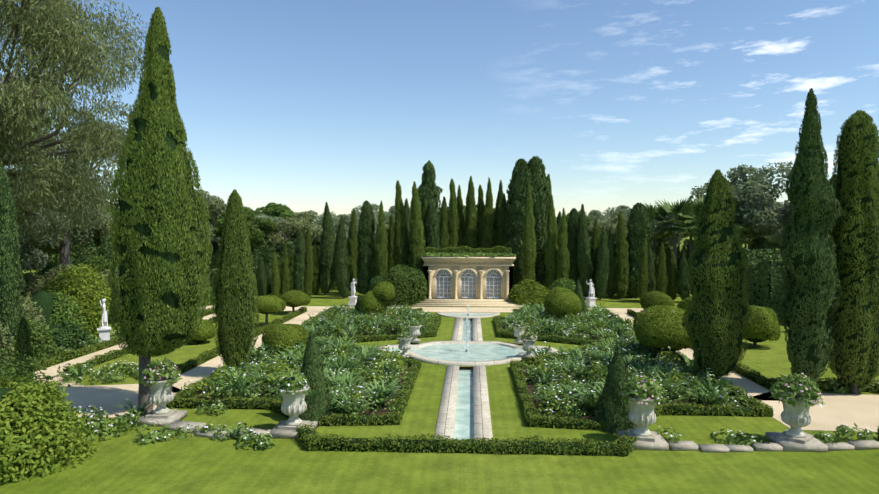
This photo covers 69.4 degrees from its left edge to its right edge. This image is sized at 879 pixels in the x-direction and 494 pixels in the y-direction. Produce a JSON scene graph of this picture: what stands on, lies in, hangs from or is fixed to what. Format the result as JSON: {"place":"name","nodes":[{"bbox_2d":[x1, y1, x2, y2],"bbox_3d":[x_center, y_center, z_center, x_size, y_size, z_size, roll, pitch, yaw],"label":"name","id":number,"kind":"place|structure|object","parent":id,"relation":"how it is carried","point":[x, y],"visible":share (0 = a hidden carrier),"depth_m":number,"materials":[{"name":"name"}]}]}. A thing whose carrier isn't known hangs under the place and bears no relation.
{"place":"outdoors","nodes":[
{"label":"outdoors","id":0,"kind":"place"},
{"bbox_2d":[190,353,409,415],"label":"bed soil","id":1,"kind":"structure","parent":0,"point":[382,411],"depth_m":24.86,"materials":[{"name":"brown soil"}]},
{"bbox_2d":[180,331,409,415],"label":"bed plants","id":2,"kind":"object","parent":1,"relation":"on","point":[346,360],"visible":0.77,"depth_m":26.21,"materials":[{"name":"green plant"}]},
{"bbox_2d":[326,322,433,338],"bbox_3d":[-4.580,5.374,43.467,8.800,0.001,13.700,0,2,3],"label":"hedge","id":3,"kind":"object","parent":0,"point":[388,333],"depth_m":40.13,"materials":[{"name":"plant"}]},
{"bbox_2d":[301,302,438,338],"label":"bed plants","id":4,"kind":"object","parent":3,"relation":"on","point":[334,321],"visible":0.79,"depth_m":40.96,"materials":[{"name":"green plant"}]},
{"bbox_2d":[358,281,394,313],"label":"topiary bush","id":5,"kind":"object","parent":3,"relation":"on","point":[378,296],"visible":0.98,"depth_m":45.43,"materials":[{"name":"green plant"}]},
{"bbox_2d":[0,236,878,493],"bbox_3d":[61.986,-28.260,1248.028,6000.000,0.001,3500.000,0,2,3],"label":"lawn","id":6,"kind":"structure","parent":0,"point":[127,463],"depth_m":18.04,"materials":[{"name":"green plant"}]},
{"bbox_2d":[0,160,28,361],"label":"tall cypress","id":7,"kind":"object","parent":6,"relation":"on","point":[11,306],"visible":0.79,"depth_m":30.28,"materials":[{"name":"green plant"}]},
{"bbox_2d":[13,316,33,381],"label":"cypress","id":8,"kind":"object","parent":6,"relation":"on","point":[23,346],"visible":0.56,"depth_m":26.02,"materials":[{"name":"green plant"}]},
{"bbox_2d":[0,319,62,363],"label":"round shrub","id":9,"kind":"object","parent":6,"relation":"on","point":[40,340],"visible":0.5,"depth_m":31.30,"materials":[{"name":"green plant"}]},
{"bbox_2d":[0,348,62,417],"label":"shrub","id":10,"kind":"object","parent":6,"relation":"on","point":[11,371],"visible":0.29,"depth_m":21.02,"materials":[{"name":"green plant"}]},
{"bbox_2d":[20,271,48,303],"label":"shrub","id":11,"kind":"object","parent":6,"relation":"on","point":[28,289],"visible":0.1,"depth_m":45.77,"materials":[{"name":"green plant"}]},
{"bbox_2d":[19,296,50,337],"bbox_3d":[-22.282,4.567,33.426,3.474,4.446,3.335,0,2,3],"label":"shrub","id":12,"kind":"object","parent":6,"relation":"on","point":[30,313],"visible":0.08,"depth_m":33.22,"materials":[{"name":"green plant"}]},
{"bbox_2d":[16,197,69,272],"bbox_3d":[-31.217,0.724,45.556,8.126,9.343,7.174,0,2,11],"label":"tree","id":13,"kind":"object","parent":6,"relation":"on","point":[28,262],"visible":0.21,"depth_m":44.94,"materials":[{"name":"green plant"}]},
{"bbox_2d":[0,376,96,483],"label":"shrub","id":14,"kind":"object","parent":6,"relation":"on","point":[31,428],"visible":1,"depth_m":17.43,"materials":[{"name":"green plant"}]},
{"bbox_2d":[18,194,83,273],"bbox_3d":[-36.226,-0.591,53.792,10.816,11.542,12.279,0,2,9],"label":"tree","id":15,"kind":"object","parent":6,"relation":"on","point":[53,250],"visible":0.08,"depth_m":54.97,"materials":[{"name":"green plant"}]},
{"bbox_2d":[23,291,86,337],"bbox_3d":[-22.436,4.812,36.456,3.982,4.616,2.926,-1,2,-38],"label":"shrub","id":16,"kind":"object","parent":6,"relation":"on","point":[52,307],"visible":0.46,"depth_m":36.29,"materials":[{"name":"green plant"}]},
{"bbox_2d":[32,264,97,296],"bbox_3d":[-26.689,4.123,45.838,4.885,5.804,4.931,0,2,3],"label":"shrub","id":17,"kind":"object","parent":6,"relation":"on","point":[55,271],"visible":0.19,"depth_m":45.04,"materials":[{"name":"green plant"}]},
{"bbox_2d":[37,274,98,333],"bbox_3d":[-23.735,4.293,39.858,4.005,5.026,4.024,0,2,3],"label":"shrub","id":18,"kind":"object","parent":6,"relation":"on","point":[58,285],"visible":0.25,"depth_m":39.67,"materials":[{"name":"green plant"}]},
{"bbox_2d":[10,106,127,266],"bbox_3d":[-32.126,-3.325,53.607,12.738,17.050,11.439,1,2,32],"label":"eucalyptus","id":19,"kind":"object","parent":6,"relation":"on","point":[65,253],"visible":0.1,"depth_m":52.91,"materials":[{"name":"green plant"}]},
{"bbox_2d":[43,320,95,350],"bbox_3d":[-20.823,5.158,35.057,3.278,2.286,3.695,-1,2,-35],"label":"round shrub","id":20,"kind":"object","parent":6,"relation":"on","point":[66,333],"visible":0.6,"depth_m":34.61,"materials":[{"name":"green plant"}]},
{"bbox_2d":[42,182,103,265],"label":"tree","id":21,"kind":"object","parent":6,"relation":"on","point":[82,238],"visible":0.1,"depth_m":65.88,"materials":[{"name":"green plant"}]},
{"bbox_2d":[0,0,148,247],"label":"eucalyptus","id":22,"kind":"object","parent":6,"relation":"on","point":[41,26],"visible":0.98,"depth_m":34.60,"materials":[{"name":"green plant"}]},
{"bbox_2d":[45,264,111,332],"bbox_3d":[-24.064,4.101,41.632,5.008,6.014,5.138,0,2,3],"label":"shrub","id":23,"kind":"object","parent":6,"relation":"on","point":[91,278],"visible":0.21,"depth_m":41.53,"materials":[{"name":"green plant"}]},
{"bbox_2d":[82,255,116,278],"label":"shrub","id":24,"kind":"object","parent":6,"relation":"on","point":[101,266],"visible":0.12,"depth_m":51.66,"materials":[{"name":"green plant"}]},
{"bbox_2d":[97,299,110,343],"bbox_3d":[-19.330,4.272,36.594,0.720,2.610,0.756,-1,2,-27],"label":"statue","id":25,"kind":"object","parent":6,"relation":"on","point":[104,330],"visible":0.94,"depth_m":36.44,"materials":[{"name":"stone"}]},
{"bbox_2d":[107,7,212,411],"bbox_3d":[-9.950,-1.292,22.904,3.465,14.599,3.385,0,2,3],"label":"cypress tree","id":26,"kind":"object","parent":6,"relation":"on","point":[164,244],"visible":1,"depth_m":21.92,"materials":[{"name":"green plant"}]},
{"bbox_2d":[184,319,214,343],"bbox_3d":[-13.956,4.893,36.769,1.791,1.536,1.832,0,2,3],"label":"topiary ball","id":27,"kind":"object","parent":6,"relation":"on","point":[205,331],"visible":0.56,"depth_m":36.31,"materials":[{"name":"green plant"}]},
{"bbox_2d":[201,198,226,225],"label":"tree","id":28,"kind":"object","parent":6,"relation":"on","point":[215,212],"visible":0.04,"depth_m":78.84,"materials":[{"name":"green plant"}]},
{"bbox_2d":[210,189,259,369],"bbox_3d":[-9.143,1.625,28.427,2.063,8.458,2.126,0,2,3],"label":"cypress","id":29,"kind":"object","parent":6,"relation":"on","point":[234,313],"visible":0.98,"depth_m":27.91,"materials":[{"name":"green plant"}]},
{"bbox_2d":[210,206,276,247],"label":"tree","id":30,"kind":"object","parent":6,"relation":"on","point":[257,226],"visible":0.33,"depth_m":74.38,"materials":[{"name":"green plant"}]},
{"bbox_2d":[256,256,266,295],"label":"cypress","id":31,"kind":"object","parent":6,"relation":"on","point":[261,281],"visible":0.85,"depth_m":58.74,"materials":[{"name":"green plant"}]},
{"bbox_2d":[253,295,285,325],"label":"topiary tree","id":32,"kind":"object","parent":6,"relation":"on","point":[268,304],"visible":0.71,"depth_m":42.62,"materials":[{"name":"green plant"}]},
{"bbox_2d":[255,202,294,219],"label":"tree","id":33,"kind":"object","parent":6,"relation":"on","point":[271,209],"visible":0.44,"depth_m":115.11,"materials":[{"name":"green plant"}]},
{"bbox_2d":[271,252,280,296],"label":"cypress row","id":34,"kind":"object","parent":6,"relation":"on","point":[275,283],"visible":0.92,"depth_m":57.56,"materials":[{"name":"green plant"}]},
{"bbox_2d":[261,323,308,354],"bbox_3d":[-8.003,4.862,33.037,2.428,1.799,2.616,0,2,3],"label":"topiary ball","id":35,"kind":"object","parent":6,"relation":"on","point":[295,334],"visible":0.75,"depth_m":32.31,"materials":[{"name":"green plant"}]},
{"bbox_2d":[280,244,290,294],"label":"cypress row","id":36,"kind":"object","parent":6,"relation":"on","point":[285,276],"visible":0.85,"depth_m":58.46,"materials":[{"name":"green plant"}]},
{"bbox_2d":[259,210,322,252],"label":"tree","id":37,"kind":"object","parent":6,"relation":"on","point":[296,225],"visible":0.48,"depth_m":77.05,"materials":[{"name":"green plant"}]},
{"bbox_2d":[280,290,310,311],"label":"topiary tree","id":38,"kind":"object","parent":6,"relation":"on","point":[293,299],"visible":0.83,"depth_m":48.79,"materials":[{"name":"green plant"}]},
{"bbox_2d":[291,231,305,291],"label":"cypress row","id":39,"kind":"object","parent":6,"relation":"on","point":[298,264],"visible":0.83,"depth_m":60.39,"materials":[{"name":"green plant"}]},
{"bbox_2d":[303,228,313,296],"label":"cypress","id":40,"kind":"object","parent":6,"relation":"on","point":[308,280],"visible":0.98,"depth_m":58.47,"materials":[{"name":"green plant"}]},
{"bbox_2d":[288,330,333,424],"bbox_3d":[-4.385,4.433,21.855,1.650,3.231,1.574,-1,2,-21],"label":"topiary cone","id":41,"kind":"object","parent":6,"relation":"on","point":[318,398],"visible":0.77,"depth_m":21.54,"materials":[{"name":"green plant"}]},
{"bbox_2d":[312,241,320,294],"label":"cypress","id":42,"kind":"object","parent":6,"relation":"on","point":[316,275],"visible":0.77,"depth_m":63.34,"materials":[{"name":"green plant"}]},
{"bbox_2d":[319,202,335,294],"bbox_3d":[-11.167,0.154,63.615,1.821,9.428,1.949,-1,2,-18],"label":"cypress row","id":43,"kind":"object","parent":6,"relation":"on","point":[326,255],"visible":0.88,"depth_m":63.12,"materials":[{"name":"green plant"}]},
{"bbox_2d":[333,214,349,298],"bbox_3d":[-9.367,0.928,60.333,1.548,8.049,1.656,-1,2,-31],"label":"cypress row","id":44,"kind":"object","parent":6,"relation":"on","point":[341,265],"visible":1,"depth_m":59.96,"materials":[{"name":"green plant"}]},
{"bbox_2d":[311,214,377,244],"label":"tree","id":45,"kind":"object","parent":6,"relation":"on","point":[347,220],"visible":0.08,"depth_m":80.67,"materials":[{"name":"green plant"}]},
{"bbox_2d":[347,208,357,293],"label":"cypress","id":46,"kind":"object","parent":6,"relation":"on","point":[352,244],"visible":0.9,"depth_m":64.31,"materials":[{"name":"green plant"}]},
{"bbox_2d":[355,200,375,294],"bbox_3d":[-7.258,0.148,62.390,1.997,9.508,2.166,-1,2,-41],"label":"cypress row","id":47,"kind":"object","parent":6,"relation":"on","point":[365,272],"visible":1,"depth_m":61.80,"materials":[{"name":"green plant"}]},
{"bbox_2d":[374,200,387,280],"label":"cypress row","id":48,"kind":"object","parent":6,"relation":"on","point":[381,257],"visible":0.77,"depth_m":59.86,"materials":[{"name":"green plant"}]},
{"bbox_2d":[392,180,407,282],"bbox_3d":[-3.772,-0.749,60.906,1.605,11.403,1.590,-1,2,-33],"label":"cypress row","id":49,"kind":"object","parent":6,"relation":"on","point":[399,254],"visible":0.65,"depth_m":60.47,"materials":[{"name":"green plant"}]},
{"bbox_2d":[384,264,427,306],"bbox_3d":[-3.025,3.985,55.658,4.058,5.000,4.278,0,2,3],"label":"bush","id":50,"kind":"object","parent":6,"relation":"on","point":[410,286],"visible":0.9,"depth_m":54.55,"materials":[{"name":"green plant"}]},
{"bbox_2d":[409,181,425,279],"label":"cypress","id":51,"kind":"object","parent":6,"relation":"on","point":[417,245],"visible":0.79,"depth_m":59.74,"materials":[{"name":"green plant"}]},
{"bbox_2d":[417,160,442,226],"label":"tall conifer","id":52,"kind":"object","parent":6,"relation":"on","point":[428,189],"visible":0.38,"depth_m":69.32,"materials":[{"name":"green plant"}]},
{"bbox_2d":[70,236,789,322],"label":"tall clipped hedges","id":53,"kind":"object","parent":6,"relation":"on","point":[765,284],"visible":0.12,"depth_m":70.17,"materials":[{"name":"green plant"}]},
{"bbox_2d":[423,202,440,251],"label":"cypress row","id":54,"kind":"object","parent":6,"relation":"on","point":[431,222],"visible":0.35,"depth_m":63.42,"materials":[{"name":"green plant"}]},
{"bbox_2d":[3,307,878,456],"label":"box hedges","id":55,"kind":"object","parent":6,"relation":"on","point":[310,438],"visible":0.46,"depth_m":22.41,"materials":[{"name":"green plant"}]},
{"bbox_2d":[439,197,448,248],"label":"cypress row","id":56,"kind":"object","parent":6,"relation":"on","point":[444,230],"visible":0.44,"depth_m":66.47,"materials":[{"name":"green plant"}]},
{"bbox_2d":[448,179,459,246],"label":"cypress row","id":57,"kind":"object","parent":6,"relation":"on","point":[453,228],"visible":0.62,"depth_m":66.51,"materials":[{"name":"green plant"}]},
{"bbox_2d":[32,307,878,450],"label":"ground cover plants","id":58,"kind":"object","parent":6,"relation":"on","point":[99,422],"visible":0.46,"depth_m":20.30,"materials":[{"name":"green plant"}]},
{"bbox_2d":[33,306,878,431],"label":"gravel paths","id":59,"kind":"structure","parent":6,"relation":"on","point":[861,411],"depth_m":25.34,"materials":[{"name":"beige gravel"}]},
{"bbox_2d":[457,185,464,245],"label":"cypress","id":60,"kind":"object","parent":6,"relation":"on","point":[461,231],"visible":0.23,"depth_m":67.40,"materials":[{"name":"green plant"}]},
{"bbox_2d":[435,318,492,439],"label":"rill stone borders","id":61,"kind":"object","parent":6,"relation":"on","point":[445,425],"visible":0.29,"depth_m":24.63,"materials":[{"name":"grey stone"}]},
{"bbox_2d":[376,341,557,367],"bbox_3d":[1.440,5.714,33.690,9.792,0.370,6.141,0,2,3],"label":"fountain basin rim","id":62,"kind":"object","parent":6,"relation":"on","point":[414,355],"visible":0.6,"depth_m":32.31,"materials":[{"name":"stone"}]},
{"bbox_2d":[387,344,544,360],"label":"fountain water","id":63,"kind":"structure","parent":62,"relation":"in","point":[475,352],"depth_m":33.97,"materials":[{"name":"teal liquid"}]},
{"bbox_2d":[412,256,522,306],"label":"pavilion","id":64,"kind":"structure","parent":6,"relation":"on","point":[476,281],"depth_m":56.09,"materials":[{"name":"stone"}]},
{"bbox_2d":[426,246,511,253],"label":"rooftop plants","id":65,"kind":"object","parent":64,"relation":"on","point":[499,249],"visible":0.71,"depth_m":58.20,"materials":[{"name":"plant"}]},
{"bbox_2d":[421,252,516,257],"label":"pavilion roof plants","id":66,"kind":"object","parent":64,"relation":"on","point":[462,254],"visible":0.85,"depth_m":56.39,"materials":[{"name":"plant"}]},
{"bbox_2d":[462,176,477,248],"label":"cypress","id":67,"kind":"object","parent":6,"relation":"on","point":[470,233],"visible":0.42,"depth_m":66.33,"materials":[{"name":"green plant"}]},
{"bbox_2d":[477,185,484,247],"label":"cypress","id":68,"kind":"object","parent":6,"relation":"on","point":[481,208],"visible":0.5,"depth_m":67.07,"materials":[{"name":"green plant"}]},
{"bbox_2d":[481,177,495,247],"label":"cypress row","id":69,"kind":"object","parent":6,"relation":"on","point":[488,239],"visible":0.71,"depth_m":66.20,"materials":[{"name":"green plant"}]},
{"bbox_2d":[496,194,506,248],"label":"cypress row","id":70,"kind":"object","parent":6,"relation":"on","point":[500,238],"visible":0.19,"depth_m":65.19,"materials":[{"name":"green plant"}]},
{"bbox_2d":[134,410,878,452],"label":"stone slabs","id":71,"kind":"structure","parent":6,"relation":"on","point":[660,443],"depth_m":19.14,"materials":[{"name":"grey stone"}]},
{"bbox_2d":[138,358,182,418],"bbox_3d":[-9.557,4.798,21.797,1.483,1.985,1.401,0,2,3],"label":"urn","id":72,"kind":"object","parent":71,"relation":"on","point":[161,395],"depth_m":21.56,"materials":[{"name":"white stone"}]},
{"bbox_2d":[276,371,310,430],"bbox_3d":[-4.731,4.909,20.552,1.374,1.834,1.380,0,2,13],"label":"urn","id":73,"kind":"object","parent":71,"relation":"on","point":[293,406],"depth_m":20.32,"materials":[{"name":"white stone"}]},
{"bbox_2d":[620,374,664,441],"bbox_3d":[6.237,4.899,19.528,1.322,1.911,1.281,0,2,3],"label":"urn","id":74,"kind":"object","parent":71,"relation":"on","point":[642,416],"depth_m":19.26,"materials":[{"name":"white stone"}]},
{"bbox_2d":[769,373,825,443],"bbox_3d":[10.883,4.847,19.397,1.539,2.022,1.470,0,2,3],"label":"urn","id":75,"kind":"object","parent":71,"relation":"on","point":[802,384],"depth_m":19.14,"materials":[{"name":"white stone"}]},
{"bbox_2d":[502,158,536,286],"bbox_3d":[7.991,-2.034,63.792,3.817,13.835,3.519,-1,2,-27],"label":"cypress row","id":76,"kind":"object","parent":6,"relation":"on","point":[520,180],"visible":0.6,"depth_m":62.80,"materials":[{"name":"green plant"}]},
{"bbox_2d":[507,279,549,306],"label":"bush","id":77,"kind":"object","parent":6,"relation":"on","point":[531,291],"visible":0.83,"depth_m":54.33,"materials":[{"name":"green plant"}]},
{"bbox_2d":[522,183,536,280],"bbox_3d":[8.436,-0.525,59.586,1.480,11.026,1.500,-1,2,-35],"label":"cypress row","id":78,"kind":"object","parent":6,"relation":"on","point":[529,249],"visible":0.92,"depth_m":59.19,"materials":[{"name":"green plant"}]},
{"bbox_2d":[527,156,550,285],"bbox_3d":[9.859,-2.216,64.444,3.796,14.167,4.118,0,2,-16],"label":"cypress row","id":79,"kind":"object","parent":6,"relation":"on","point":[536,166],"visible":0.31,"depth_m":63.33,"materials":[{"name":"green plant"}]},
{"bbox_2d":[544,195,558,289],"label":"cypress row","id":80,"kind":"object","parent":6,"relation":"on","point":[551,252],"visible":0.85,"depth_m":60.08,"materials":[{"name":"green plant"}]},
{"bbox_2d":[544,287,581,317],"bbox_3d":[8.605,4.102,44.309,2.672,2.662,2.625,0,2,3],"label":"topiary ball","id":81,"kind":"object","parent":6,"relation":"on","point":[566,301],"visible":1,"depth_m":43.43,"materials":[{"name":"green plant"}]},
{"bbox_2d":[556,208,569,281],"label":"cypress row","id":82,"kind":"object","parent":6,"relation":"on","point":[563,262],"visible":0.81,"depth_m":59.04,"materials":[{"name":"green plant"}]},
{"bbox_2d":[501,322,627,340],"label":"bed soil","id":83,"kind":"structure","parent":6,"relation":"on","point":[567,337],"depth_m":39.74,"materials":[{"name":"soil"}]},
{"bbox_2d":[497,301,636,340],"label":"bed plants","id":84,"kind":"object","parent":83,"relation":"on","point":[596,321],"visible":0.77,"depth_m":40.28,"materials":[{"name":"green plant"}]},
{"bbox_2d":[567,208,578,286],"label":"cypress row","id":85,"kind":"object","parent":6,"relation":"on","point":[572,227],"visible":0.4,"depth_m":60.91,"materials":[{"name":"green plant"}]},
{"bbox_2d":[575,204,592,298],"bbox_3d":[13.720,0.395,60.314,1.728,9.128,1.803,0,2,-16],"label":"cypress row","id":86,"kind":"object","parent":6,"relation":"on","point":[584,268],"visible":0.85,"depth_m":59.93,"materials":[{"name":"green plant"}]},
{"bbox_2d":[590,218,599,289],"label":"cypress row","id":87,"kind":"object","parent":6,"relation":"on","point":[595,240],"visible":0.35,"depth_m":64.89,"materials":[{"name":"green plant"}]},
{"bbox_2d":[595,225,609,299],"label":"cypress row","id":88,"kind":"object","parent":6,"relation":"on","point":[602,271],"visible":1,"depth_m":58.74,"materials":[{"name":"green plant"}]},
{"bbox_2d":[587,216,628,242],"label":"tree","id":89,"kind":"object","parent":6,"relation":"on","point":[608,224],"visible":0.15,"depth_m":80.80,"materials":[{"name":"green plant"}]},
{"bbox_2d":[606,226,615,297],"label":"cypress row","id":90,"kind":"object","parent":6,"relation":"on","point":[611,287],"visible":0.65,"depth_m":60.64,"materials":[{"name":"green plant"}]},
{"bbox_2d":[594,345,636,433],"bbox_3d":[5.912,4.646,21.173,1.553,2.843,1.570,-1,2,-39],"label":"topiary cone","id":91,"kind":"object","parent":6,"relation":"on","point":[612,408],"visible":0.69,"depth_m":20.82,"materials":[{"name":"green plant"}]},
{"bbox_2d":[614,210,629,298],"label":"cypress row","id":92,"kind":"object","parent":6,"relation":"on","point":[622,266],"visible":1,"depth_m":59.86,"materials":[{"name":"green plant"}]},
{"bbox_2d":[521,355,745,419],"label":"bed soil","id":93,"kind":"structure","parent":6,"relation":"on","point":[529,385],"depth_m":25.16,"materials":[{"name":"brown soil"}]},
{"bbox_2d":[518,329,750,419],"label":"bed plants","id":94,"kind":"object","parent":93,"relation":"on","point":[596,361],"visible":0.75,"depth_m":26.50,"materials":[{"name":"green plant"}]},
{"bbox_2d":[626,202,651,297],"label":"cypress","id":95,"kind":"object","parent":6,"relation":"on","point":[639,226],"visible":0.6,"depth_m":60.18,"materials":[{"name":"green plant"}]},
{"bbox_2d":[637,238,648,297],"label":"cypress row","id":96,"kind":"object","parent":6,"relation":"on","point":[643,280],"visible":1,"depth_m":56.72,"materials":[{"name":"green plant"}]},
{"bbox_2d":[640,291,674,311],"bbox_3d":[16.374,4.311,47.846,2.465,2.021,2.452,0,2,3],"label":"topiary ball","id":97,"kind":"object","parent":6,"relation":"on","point":[648,299],"visible":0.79,"depth_m":47.03,"materials":[{"name":"green plant"}]},
{"bbox_2d":[655,242,667,293],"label":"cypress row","id":98,"kind":"object","parent":6,"relation":"on","point":[661,281],"visible":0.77,"depth_m":56.67,"materials":[{"name":"green plant"}]},
{"bbox_2d":[633,305,692,356],"bbox_3d":[11.232,4.332,31.434,3.181,2.906,3.152,0,2,3],"label":"topiary ball","id":99,"kind":"object","parent":6,"relation":"on","point":[663,328],"visible":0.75,"depth_m":30.52,"materials":[{"name":"green plant"}]},
{"bbox_2d":[668,250,677,299],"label":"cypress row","id":100,"kind":"object","parent":6,"relation":"on","point":[673,279],"visible":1,"depth_m":57.62,"materials":[{"name":"green plant"}]},
{"bbox_2d":[649,196,698,267],"bbox_3d":[22.926,-0.051,61.912,5.815,9.852,6.117,0,2,3],"label":"fan palm","id":101,"kind":"object","parent":6,"relation":"on","point":[677,209],"visible":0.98,"depth_m":61.63,"materials":[{"name":"green plant"}]},
{"bbox_2d":[677,252,689,299],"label":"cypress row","id":102,"kind":"object","parent":6,"relation":"on","point":[684,285],"visible":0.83,"depth_m":56.81,"materials":[{"name":"green plant"}]},
{"bbox_2d":[681,169,752,377],"bbox_3d":[11.728,1.297,26.879,2.788,9.201,2.807,0,2,3],"label":"cypress","id":103,"kind":"object","parent":6,"relation":"on","point":[714,320],"visible":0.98,"depth_m":26.27,"materials":[{"name":"green plant"}]},
{"bbox_2d":[742,305,780,346],"bbox_3d":[17.684,4.458,35.747,2.498,2.438,2.653,0,2,3],"label":"topiary ball","id":104,"kind":"object","parent":6,"relation":"on","point":[763,326],"visible":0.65,"depth_m":34.72,"materials":[{"name":"green plant"}]},
{"bbox_2d":[689,161,834,251],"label":"tree","id":105,"kind":"object","parent":6,"relation":"on","point":[761,217],"visible":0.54,"depth_m":68.02,"materials":[{"name":"green plant"}]},
{"bbox_2d":[777,88,843,389],"bbox_3d":[14.755,-0.188,25.384,2.286,12.254,2.391,0,2,3],"label":"tall cypress","id":106,"kind":"object","parent":6,"relation":"on","point":[808,261],"visible":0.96,"depth_m":24.89,"materials":[{"name":"green plant"}]},
{"bbox_2d":[828,110,878,393],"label":"tall cypress","id":107,"kind":"object","parent":6,"relation":"on","point":[854,232],"visible":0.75,"depth_m":24.83,"materials":[{"name":"green plant"}]},
{"bbox_2d":[0,0,878,222],"label":"sky","id":108,"kind":"structure","parent":0,"point":[300,105],"materials":[{"name":"blue"}]},
{"bbox_2d":[454,320,473,439],"bbox_3d":[1.427,5.837,33.415,0.660,0.001,28.400,0,2,3],"label":"water channel","id":109,"kind":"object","parent":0,"point":[464,423],"depth_m":24.67,"materials":[{"name":"teal liquid"}]},
{"bbox_2d":[520,332,536,358],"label":"planter urn","id":110,"kind":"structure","parent":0,"point":[530,343],"depth_m":31.92,"materials":[{"name":"stone"}]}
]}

